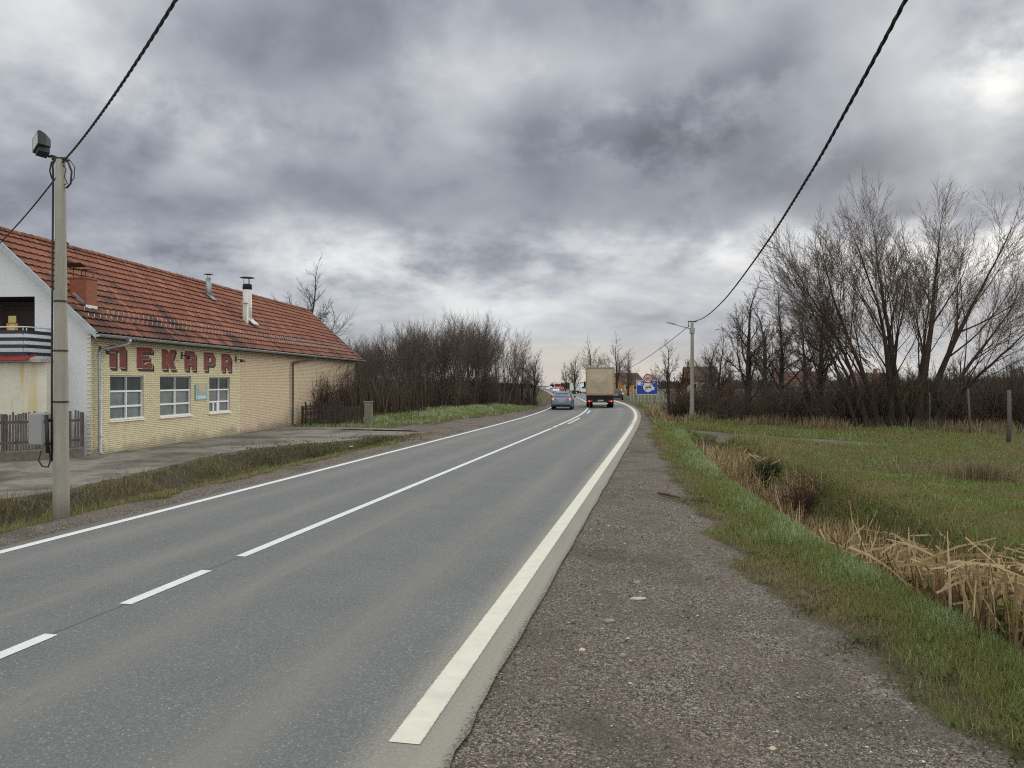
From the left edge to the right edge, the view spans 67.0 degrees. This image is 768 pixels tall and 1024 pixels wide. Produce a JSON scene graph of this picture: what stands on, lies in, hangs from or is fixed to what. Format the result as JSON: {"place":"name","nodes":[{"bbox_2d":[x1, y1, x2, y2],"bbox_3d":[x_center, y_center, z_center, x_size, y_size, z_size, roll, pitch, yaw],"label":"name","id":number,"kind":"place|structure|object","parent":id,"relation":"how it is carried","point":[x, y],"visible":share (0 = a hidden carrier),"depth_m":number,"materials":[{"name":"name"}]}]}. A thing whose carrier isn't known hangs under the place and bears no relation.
{"place":"outdoors","nodes":[
{"label":"outdoors","id":0,"kind":"place"},
{"bbox_2d":[0,387,640,767],"bbox_3d":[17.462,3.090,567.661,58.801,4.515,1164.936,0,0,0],"label":"road","id":1,"kind":"structure","parent":0,"point":[338,642],"depth_m":7.89,"materials":[{"name":"asphalt"}]},
{"bbox_2d":[0,634,57,658],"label":"dash","id":2,"kind":"object","parent":1,"relation":"on","point":[22,646],"visible":1,"depth_m":6.76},
{"bbox_2d":[120,570,211,603],"bbox_3d":[-3.864,2.272,8.717,0.150,0.001,1.458,0,0,11],"label":"dash","id":3,"kind":"object","parent":1,"relation":"on","point":[162,588],"visible":1,"depth_m":8.64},
{"bbox_2d":[0,391,552,553],"bbox_3d":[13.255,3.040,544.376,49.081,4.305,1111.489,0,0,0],"label":"edge line","id":4,"kind":"object","parent":1,"relation":"on","point":[87,529],"visible":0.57,"depth_m":14.61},
{"bbox_2d":[237,428,552,556],"bbox_3d":[-0.807,2.232,24.241,0.162,0.001,28.658,0,0,11],"label":"line","id":5,"kind":"object","parent":1,"relation":"on","point":[266,545],"visible":1,"depth_m":13.92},
{"bbox_2d":[388,426,633,743],"bbox_3d":[2.810,2.236,22.704,0.246,0.001,36.255,0,0,11],"label":"edge line","id":6,"kind":"object","parent":1,"relation":"on","point":[416,725],"visible":1,"depth_m":6.89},
{"bbox_2d":[551,391,575,409],"bbox_3d":[4.335,1.357,65.881,2.140,1.544,4.485,0,0,7],"label":"estate car","id":7,"kind":"object","parent":1,"relation":"on","point":[562,399],"visible":1,"depth_m":63.78,"materials":[{"name":"metal"}]},
{"bbox_2d":[570,383,585,393],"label":"parked van","id":8,"kind":"object","parent":1,"relation":"on","point":[582,388],"visible":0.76,"depth_m":184.95,"materials":[{"name":"white metal"}]},
{"bbox_2d":[584,367,614,407],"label":"lorry","id":9,"kind":"object","parent":1,"relation":"on","point":[599,383],"visible":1,"depth_m":68.57,"materials":[{"name":"metal"}]},
{"bbox_2d":[0,386,1023,767],"bbox_3d":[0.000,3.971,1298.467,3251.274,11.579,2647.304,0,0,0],"label":"ground","id":10,"kind":"structure","parent":0,"point":[642,464],"depth_m":6.87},
{"bbox_2d":[0,447,83,461],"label":"fence plinth","id":11,"kind":"structure","parent":10,"relation":"on","point":[28,455],"depth_m":22.39,"materials":[{"name":"concrete"}]},
{"bbox_2d":[0,410,83,450],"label":"picket fence","id":12,"kind":"object","parent":11,"relation":"on","point":[20,422],"visible":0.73,"depth_m":22.33,"materials":[{"name":"brown wood"}]},
{"bbox_2d":[28,130,74,520],"bbox_3d":[-7.895,-0.949,13.279,0.764,6.752,0.384,0,0,0],"label":"utility pole","id":13,"kind":"object","parent":10,"relation":"on","point":[38,428],"visible":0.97,"depth_m":13.26,"materials":[{"name":"concrete"}]},
{"bbox_2d":[0,178,54,242],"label":"overhead cable","id":14,"kind":"object","parent":13,"relation":"attached to","point":[40,197],"visible":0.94,"depth_m":15.13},
{"bbox_2d":[62,0,177,162],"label":"overhead cable","id":15,"kind":"object","parent":13,"relation":"attached to","point":[158,27],"visible":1,"depth_m":8.33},
{"bbox_2d":[0,226,365,455],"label":"bakery","id":16,"kind":"structure","parent":10,"relation":"on","point":[149,347],"depth_m":28.22,"materials":[{"name":"yellow brick"}]},
{"bbox_2d":[2,305,34,330],"bbox_3d":[-16.121,-1.646,25.524,1.500,1.900,0.090,0,0,5],"label":"balcony door","id":17,"kind":"structure","parent":16,"relation":"in","point":[25,314],"depth_m":25.49,"materials":[{"name":"brown wood"}]},
{"bbox_2d":[109,375,145,422],"bbox_3d":[-12.808,0.473,25.732,0.175,1.520,2.006,0,0,5],"label":"window","id":18,"kind":"structure","parent":16,"relation":"in","point":[126,392],"depth_m":25.71,"materials":[{"name":"glass"}]},
{"bbox_2d":[159,376,192,418],"bbox_3d":[-12.535,0.470,28.833,0.175,1.550,2.320,0,0,5],"label":"window","id":19,"kind":"structure","parent":16,"relation":"in","point":[174,390],"depth_m":28.81,"materials":[{"name":"glass"}]},
{"bbox_2d":[195,384,206,399],"bbox_3d":[-12.330,0.321,30.682,0.036,0.620,0.940,0,0,5],"label":"sign","id":20,"kind":"object","parent":16,"relation":"attached to","point":[200,391],"depth_m":30.63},
{"bbox_2d":[209,377,231,414],"bbox_3d":[-12.228,0.471,32.330,0.175,1.530,1.940,0,0,5],"label":"window","id":21,"kind":"structure","parent":16,"relation":"in","point":[218,386],"depth_m":32.31,"materials":[{"name":"white paint"}]},
{"bbox_2d":[0,427,425,502],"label":"concrete apron","id":22,"kind":"object","parent":10,"relation":"on","point":[25,476],"visible":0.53,"depth_m":23.25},
{"bbox_2d":[342,429,412,430],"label":"puddle","id":23,"kind":"object","parent":22,"relation":"on","point":[377,430],"visible":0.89,"depth_m":36.00,"materials":[{"name":"liquid"}]},
{"bbox_2d":[0,431,437,523],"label":"dead grass","id":24,"kind":"structure","parent":10,"relation":"on","point":[198,460],"depth_m":18.23,"materials":[{"name":"plant"}]},
{"bbox_2d":[0,401,535,531],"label":"grass","id":25,"kind":"structure","parent":10,"relation":"on","point":[483,409],"depth_m":26.87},
{"bbox_2d":[231,440,311,467],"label":"grass","id":26,"kind":"structure","parent":10,"relation":"on","point":[270,459],"depth_m":25.24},
{"bbox_2d":[202,438,403,478],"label":"weeds","id":27,"kind":"object","parent":10,"relation":"on","point":[213,473],"visible":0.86,"depth_m":22.22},
{"bbox_2d":[262,438,364,458],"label":"grass","id":28,"kind":"structure","parent":10,"relation":"on","point":[320,449],"depth_m":27.49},
{"bbox_2d":[272,253,356,339],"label":"bare tree","id":29,"kind":"object","parent":10,"relation":"on","point":[313,306],"visible":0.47,"depth_m":92.42,"materials":[{"name":"brown plant"}]},
{"bbox_2d":[305,401,343,423],"bbox_3d":[-10.191,1.573,41.990,2.055,1.288,0.135,0,0,-15],"label":"picket fence","id":30,"kind":"object","parent":10,"relation":"on","point":[319,405],"visible":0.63,"depth_m":41.94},
{"bbox_2d":[301,405,362,425],"bbox_3d":[-9.586,1.672,41.309,3.231,1.093,0.135,0,0,-14],"label":"picket fence","id":31,"kind":"object","parent":10,"relation":"on","point":[341,415],"visible":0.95,"depth_m":41.23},
{"bbox_2d":[350,335,385,378],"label":"coppice tree","id":32,"kind":"object","parent":10,"relation":"on","point":[365,356],"visible":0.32,"depth_m":59.49,"materials":[{"name":"brown plant"}]},
{"bbox_2d":[363,401,373,425],"bbox_3d":[-7.755,1.607,41.758,0.500,1.350,0.360,0,0,0],"label":"gate post","id":33,"kind":"object","parent":10,"relation":"on","point":[368,412],"visible":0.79,"depth_m":41.61,"materials":[{"name":"concrete"}]},
{"bbox_2d":[316,366,430,418],"bbox_3d":[-9.769,0.443,48.026,9.997,3.435,9.652,0,0,0],"label":"brushwood","id":34,"kind":"object","parent":10,"relation":"on","point":[383,401],"visible":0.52,"depth_m":48.06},
{"bbox_2d":[354,339,401,382],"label":"coppice tree","id":35,"kind":"object","parent":10,"relation":"on","point":[380,360],"visible":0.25,"depth_m":64.85,"materials":[{"name":"brown plant"}]},
{"bbox_2d":[331,433,425,447],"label":"grass","id":36,"kind":"structure","parent":10,"relation":"on","point":[378,441],"depth_m":30.38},
{"bbox_2d":[360,334,424,390],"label":"coppice tree","id":37,"kind":"object","parent":10,"relation":"on","point":[385,359],"visible":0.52,"depth_m":58.14,"materials":[{"name":"brown plant"}]},
{"bbox_2d":[362,319,423,397],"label":"coppice tree","id":38,"kind":"object","parent":10,"relation":"on","point":[388,364],"visible":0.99,"depth_m":55.38,"materials":[{"name":"brown plant"}]},
{"bbox_2d":[375,319,432,406],"bbox_3d":[-7.954,-1.481,56.820,4.440,6.994,3.470,0,0,4],"label":"coppice tree","id":39,"kind":"object","parent":10,"relation":"on","point":[414,348],"visible":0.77,"depth_m":56.77,"materials":[{"name":"brown plant"}]},
{"bbox_2d":[388,323,435,380],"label":"coppice tree","id":40,"kind":"object","parent":10,"relation":"on","point":[412,354],"visible":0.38,"depth_m":60.31,"materials":[{"name":"brown plant"}]},
{"bbox_2d":[397,322,427,378],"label":"coppice tree","id":41,"kind":"object","parent":10,"relation":"on","point":[410,355],"visible":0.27,"depth_m":59.91,"materials":[{"name":"brown plant"}]},
{"bbox_2d":[393,317,436,385],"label":"coppice tree","id":42,"kind":"object","parent":10,"relation":"on","point":[405,336],"visible":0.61,"depth_m":58.47,"materials":[{"name":"brown plant"}]},
{"bbox_2d":[405,337,449,385],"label":"coppice tree","id":43,"kind":"object","parent":10,"relation":"on","point":[433,365],"visible":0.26,"depth_m":63.87,"materials":[{"name":"brown plant"}]},
{"bbox_2d":[311,360,545,418],"bbox_3d":[-12.286,0.088,65.821,22.424,4.380,44.887,0,0,15],"label":"brushwood","id":44,"kind":"object","parent":10,"relation":"on","point":[450,384],"visible":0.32,"depth_m":61.50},
{"bbox_2d":[409,317,455,391],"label":"coppice tree","id":45,"kind":"object","parent":10,"relation":"on","point":[435,348],"visible":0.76,"depth_m":61.93,"materials":[{"name":"brown plant"}]},
{"bbox_2d":[395,316,473,378],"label":"coppice tree","id":46,"kind":"object","parent":10,"relation":"on","point":[432,336],"visible":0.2,"depth_m":68.82,"materials":[{"name":"brown plant"}]},
{"bbox_2d":[409,323,464,390],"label":"coppice tree","id":47,"kind":"object","parent":10,"relation":"on","point":[444,347],"visible":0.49,"depth_m":64.41,"materials":[{"name":"brown plant"}]},
{"bbox_2d":[416,311,475,379],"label":"coppice tree","id":48,"kind":"object","parent":10,"relation":"on","point":[450,335],"visible":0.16,"depth_m":70.41,"materials":[{"name":"brown plant"}]},
{"bbox_2d":[426,320,477,389],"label":"coppice tree","id":49,"kind":"object","parent":10,"relation":"on","point":[450,350],"visible":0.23,"depth_m":67.57,"materials":[{"name":"brown plant"}]},
{"bbox_2d":[418,324,488,392],"bbox_3d":[-4.914,-1.547,64.085,6.314,7.149,3.478,0,0,-8],"label":"coppice tree","id":50,"kind":"object","parent":10,"relation":"on","point":[454,356],"visible":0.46,"depth_m":64.17,"materials":[{"name":"brown plant"}]},
{"bbox_2d":[368,381,547,408],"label":"brushwood","id":51,"kind":"object","parent":10,"relation":"on","point":[515,401],"visible":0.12,"depth_m":65.66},
{"bbox_2d":[440,313,478,406],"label":"coppice tree","id":52,"kind":"object","parent":10,"relation":"on","point":[458,359],"visible":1,"depth_m":61.92,"materials":[{"name":"brown plant"}]},
{"bbox_2d":[433,322,487,384],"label":"coppice tree","id":53,"kind":"object","parent":10,"relation":"on","point":[473,346],"visible":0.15,"depth_m":70.39,"materials":[{"name":"brown plant"}]},
{"bbox_2d":[441,315,492,398],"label":"coppice tree","id":54,"kind":"object","parent":10,"relation":"on","point":[463,357],"visible":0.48,"depth_m":65.24,"materials":[{"name":"brown plant"}]},
{"bbox_2d":[438,306,500,402],"bbox_3d":[-3.552,-2.246,64.860,6.172,8.620,4.857,0,0,-25],"label":"coppice tree","id":55,"kind":"object","parent":10,"relation":"on","point":[479,353],"visible":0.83,"depth_m":64.72,"materials":[{"name":"brown plant"}]},
{"bbox_2d":[453,309,489,380],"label":"coppice tree","id":56,"kind":"object","parent":10,"relation":"on","point":[471,336],"visible":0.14,"depth_m":75.41,"materials":[{"name":"brown plant"}]},
{"bbox_2d":[456,310,497,379],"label":"coppice tree","id":57,"kind":"object","parent":10,"relation":"on","point":[480,334],"visible":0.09,"depth_m":76.41,"materials":[{"name":"brown plant"}]},
{"bbox_2d":[459,324,504,392],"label":"coppice tree","id":58,"kind":"object","parent":10,"relation":"on","point":[496,348],"visible":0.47,"depth_m":68.97,"materials":[{"name":"brown plant"}]},
{"bbox_2d":[461,315,510,388],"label":"coppice tree","id":59,"kind":"object","parent":10,"relation":"on","point":[492,345],"visible":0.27,"depth_m":72.44,"materials":[{"name":"brown plant"}]},
{"bbox_2d":[477,327,529,405],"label":"coppice tree","id":60,"kind":"object","parent":10,"relation":"on","point":[499,366],"visible":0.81,"depth_m":68.75,"materials":[{"name":"brown plant"}]},
{"bbox_2d":[477,321,531,387],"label":"coppice tree","id":61,"kind":"object","parent":10,"relation":"on","point":[511,349],"visible":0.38,"depth_m":80.02,"materials":[{"name":"brown plant"}]},
{"bbox_2d":[499,340,531,396],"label":"coppice tree","id":62,"kind":"object","parent":10,"relation":"on","point":[514,366],"visible":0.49,"depth_m":76.26,"materials":[{"name":"brown plant"}]},
{"bbox_2d":[505,350,533,405],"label":"bare tree","id":63,"kind":"object","parent":10,"relation":"on","point":[523,383],"visible":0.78,"depth_m":75.00,"materials":[{"name":"brown plant"}]},
{"bbox_2d":[501,340,539,404],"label":"coppice tree","id":64,"kind":"object","parent":10,"relation":"on","point":[512,363],"visible":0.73,"depth_m":75.21,"materials":[{"name":"brown plant"}]},
{"bbox_2d":[524,352,543,404],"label":"bare tree","id":65,"kind":"object","parent":10,"relation":"on","point":[536,381],"visible":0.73,"depth_m":76.93,"materials":[{"name":"brown plant"}]},
{"bbox_2d":[562,353,582,393],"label":"bare tree","id":66,"kind":"object","parent":10,"relation":"on","point":[574,379],"visible":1,"depth_m":169.91,"materials":[{"name":"brown plant"}]},
{"bbox_2d":[578,336,604,372],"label":"bare tree","id":67,"kind":"object","parent":10,"relation":"on","point":[590,360],"visible":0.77,"depth_m":165.05,"materials":[{"name":"brown plant"}]},
{"bbox_2d":[596,332,635,388],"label":"bare tree","id":68,"kind":"object","parent":10,"relation":"on","point":[618,368],"visible":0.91,"depth_m":139.66,"materials":[{"name":"brown plant"}]},
{"bbox_2d":[613,389,623,399],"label":"parked car","id":69,"kind":"object","parent":10,"relation":"on","point":[619,393],"visible":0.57,"depth_m":104.84,"materials":[{"name":"grey metal"}]},
{"bbox_2d":[614,350,638,395],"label":"bare tree","id":70,"kind":"object","parent":10,"relation":"on","point":[629,376],"visible":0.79,"depth_m":149.70,"materials":[{"name":"brown plant"}]},
{"bbox_2d":[615,370,642,393],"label":"house","id":71,"kind":"structure","parent":10,"relation":"on","point":[632,388],"depth_m":186.40,"materials":[{"name":"paint"}]},
{"bbox_2d":[636,380,657,403],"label":"information board","id":72,"kind":"object","parent":10,"relation":"on","point":[640,390],"visible":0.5,"depth_m":84.01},
{"bbox_2d":[643,374,652,391],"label":"road sign","id":73,"kind":"object","parent":10,"relation":"on","point":[647,386],"visible":0.93,"depth_m":68.49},
{"bbox_2d":[645,338,680,406],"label":"bare tree","id":74,"kind":"object","parent":10,"relation":"on","point":[667,371],"visible":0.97,"depth_m":61.90,"materials":[{"name":"brown plant"}]},
{"bbox_2d":[666,321,696,415],"bbox_3d":[10.577,-0.766,48.283,1.898,6.358,0.280,0,0,-1],"label":"utility pole","id":75,"kind":"object","parent":10,"relation":"on","point":[692,330],"visible":0.94,"depth_m":48.20,"materials":[{"name":"concrete"}]},
{"bbox_2d":[692,0,907,321],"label":"overhead cable","id":76,"kind":"object","parent":75,"relation":"attached to","point":[883,41],"visible":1,"depth_m":8.48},
{"bbox_2d":[672,359,706,397],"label":"tree","id":77,"kind":"object","parent":10,"relation":"on","point":[681,382],"visible":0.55,"depth_m":57.01,"materials":[{"name":"plant"}]},
{"bbox_2d":[682,367,718,395],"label":"house","id":78,"kind":"structure","parent":10,"relation":"on","point":[697,373],"depth_m":132.87,"materials":[{"name":"paint"}]},
{"bbox_2d":[686,336,724,396],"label":"bare tree","id":79,"kind":"object","parent":10,"relation":"on","point":[712,377],"visible":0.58,"depth_m":59.91,"materials":[{"name":"brown plant"}]},
{"bbox_2d":[418,376,997,388],"bbox_3d":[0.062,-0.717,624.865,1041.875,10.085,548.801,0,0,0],"label":"woods","id":80,"kind":"object","parent":10,"relation":"on","point":[660,386],"visible":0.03,"depth_m":458.68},
{"bbox_2d":[694,327,735,406],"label":"bare tree","id":81,"kind":"object","parent":10,"relation":"on","point":[720,375],"visible":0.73,"depth_m":52.02,"materials":[{"name":"brown plant"}]},
{"bbox_2d":[709,277,781,412],"bbox_3d":[14.721,-2.321,49.878,4.230,9.592,4.982,0,0,-23],"label":"bare tree","id":82,"kind":"object","parent":10,"relation":"on","point":[748,361],"visible":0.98,"depth_m":48.89,"materials":[{"name":"brown plant"}]},
{"bbox_2d":[732,457,789,485],"bbox_3d":[7.920,2.595,23.439,2.240,0.849,2.314,0,0,-36],"label":"rush clump","id":83,"kind":"object","parent":10,"relation":"on","point":[766,470],"visible":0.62,"depth_m":23.24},
{"bbox_2d":[741,294,800,396],"bbox_3d":[19.033,-2.123,55.466,4.734,9.113,4.018,0,0,29],"label":"bare tree","id":84,"kind":"object","parent":10,"relation":"on","point":[763,337],"visible":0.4,"depth_m":55.95,"materials":[{"name":"brown plant"}]},
{"bbox_2d":[741,281,830,406],"bbox_3d":[17.635,-2.165,49.915,4.689,9.280,4.698,0,0,-33],"label":"bare tree","id":85,"kind":"object","parent":10,"relation":"on","point":[782,361],"visible":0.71,"depth_m":49.94,"materials":[{"name":"brown plant"}]},
{"bbox_2d":[772,368,828,397],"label":"house","id":86,"kind":"structure","parent":10,"relation":"on","point":[796,385],"depth_m":110.35,"materials":[{"name":"paint"}]},
{"bbox_2d":[764,472,838,514],"bbox_3d":[7.037,2.643,18.516,2.232,1.011,2.653,0,0,0],"label":"dry bush","id":87,"kind":"object","parent":10,"relation":"on","point":[796,500],"visible":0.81,"depth_m":18.52,"materials":[{"name":"brown plant"}]},
{"bbox_2d":[774,301,834,397],"bbox_3d":[21.219,-2.228,56.879,4.698,9.280,4.689,0,0,8],"label":"bare tree","id":88,"kind":"object","parent":10,"relation":"on","point":[799,344],"visible":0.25,"depth_m":56.70,"materials":[{"name":"brown plant"}]},
{"bbox_2d":[777,278,851,416],"bbox_3d":[17.993,-2.319,46.567,4.982,9.592,4.230,0,0,-36],"label":"bare tree","id":89,"kind":"object","parent":10,"relation":"on","point":[821,367],"visible":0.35,"depth_m":46.95,"materials":[{"name":"brown plant"}]},
{"bbox_2d":[608,457,1022,767],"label":"fallen leaves","id":90,"kind":"object","parent":10,"relation":"on","point":[798,677],"visible":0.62,"depth_m":6.28,"materials":[{"name":"brown plant"}]},
{"bbox_2d":[634,401,1023,753],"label":"grass","id":91,"kind":"structure","parent":10,"relation":"on","point":[880,597],"depth_m":13.76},
{"bbox_2d":[638,407,1023,434],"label":"dead grass","id":92,"kind":"structure","parent":10,"relation":"on","point":[947,427],"depth_m":40.41,"materials":[{"name":"plant"}]},
{"bbox_2d":[646,401,1023,656],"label":"dry reeds","id":93,"kind":"object","parent":10,"relation":"on","point":[839,537],"visible":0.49,"depth_m":10.35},
{"bbox_2d":[660,350,1023,427],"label":"hedge brush","id":94,"kind":"object","parent":10,"relation":"on","point":[1017,397],"visible":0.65,"depth_m":45.05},
{"bbox_2d":[663,380,1023,425],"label":"brushwood","id":95,"kind":"object","parent":10,"relation":"on","point":[803,415],"visible":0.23,"depth_m":46.40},
{"bbox_2d":[679,490,1023,766],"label":"weeds","id":96,"kind":"object","parent":10,"relation":"on","point":[859,638],"visible":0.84,"depth_m":7.01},
{"bbox_2d":[702,446,1023,642],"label":"broken reeds","id":97,"kind":"object","parent":10,"relation":"on","point":[1013,572],"visible":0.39,"depth_m":8.76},
{"bbox_2d":[846,368,882,388],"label":"house","id":98,"kind":"structure","parent":10,"relation":"on","point":[856,376],"depth_m":124.22,"materials":[{"name":"paint"}]},
{"bbox_2d":[739,164,1023,427],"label":"willow tree","id":99,"kind":"object","parent":10,"relation":"on","point":[891,346],"visible":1,"depth_m":41.54,"materials":[{"name":"brown plant"}]},
{"bbox_2d":[743,354,1021,416],"bbox_3d":[20.378,-0.122,40.951,16.332,3.820,5.910,0,0,0],"label":"vine tangle","id":100,"kind":"object","parent":99,"relation":"attached to","point":[907,392],"visible":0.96,"depth_m":40.88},
{"bbox_2d":[781,462,1023,571],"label":"weeds","id":101,"kind":"object","parent":10,"relation":"on","point":[929,521],"visible":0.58,"depth_m":14.98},
{"bbox_2d":[906,574,946,598],"bbox_3d":[4.935,2.528,9.289,0.407,0.541,0.372,0,0,0],"label":"nettle","id":102,"kind":"object","parent":10,"relation":"on","point":[928,587],"visible":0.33,"depth_m":9.25,"materials":[{"name":"green plant"}]},
{"bbox_2d":[943,346,977,396],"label":"bare tree","id":103,"kind":"object","parent":10,"relation":"on","point":[959,361],"visible":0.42,"depth_m":51.85,"materials":[{"name":"brown plant"}]},
{"bbox_2d":[898,458,1023,486],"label":"dry grass tuft","id":104,"kind":"object","parent":10,"relation":"on","point":[979,472],"visible":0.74,"depth_m":19.43,"materials":[{"name":"plant"}]},
{"bbox_2d":[967,389,970,433],"bbox_3d":[21.883,1.415,37.005,0.254,2.384,0.112,-2,0,0],"label":"wooden post","id":105,"kind":"object","parent":10,"relation":"on","point":[969,413],"visible":0.84,"depth_m":36.97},
{"bbox_2d":[982,598,1023,650],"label":"nettle","id":106,"kind":"object","parent":10,"relation":"on","point":[1003,625],"visible":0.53,"depth_m":7.53,"materials":[{"name":"green plant"}]},
{"bbox_2d":[992,353,1023,398],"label":"bare tree","id":107,"kind":"object","parent":10,"relation":"on","point":[1007,373],"visible":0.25,"depth_m":50.05,"materials":[{"name":"brown plant"}]},
{"bbox_2d":[1006,390,1012,442],"bbox_3d":[20.262,1.425,31.494,0.241,2.362,0.166,0,0,23],"label":"wooden post","id":108,"kind":"object","parent":10,"relation":"on","point":[1009,421],"visible":0.84,"depth_m":31.45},
{"bbox_2d":[0,0,1023,385],"label":"sky","id":109,"kind":"structure","parent":0,"point":[572,171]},
{"bbox_2d":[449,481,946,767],"bbox_3d":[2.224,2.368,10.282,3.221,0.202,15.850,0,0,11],"label":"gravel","id":110,"kind":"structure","parent":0,"point":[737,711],"depth_m":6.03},
{"bbox_2d":[811,450,1023,506],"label":"dead grass","id":111,"kind":"structure","parent":0,"point":[942,462],"depth_m":21.54,"materials":[{"name":"plant"}]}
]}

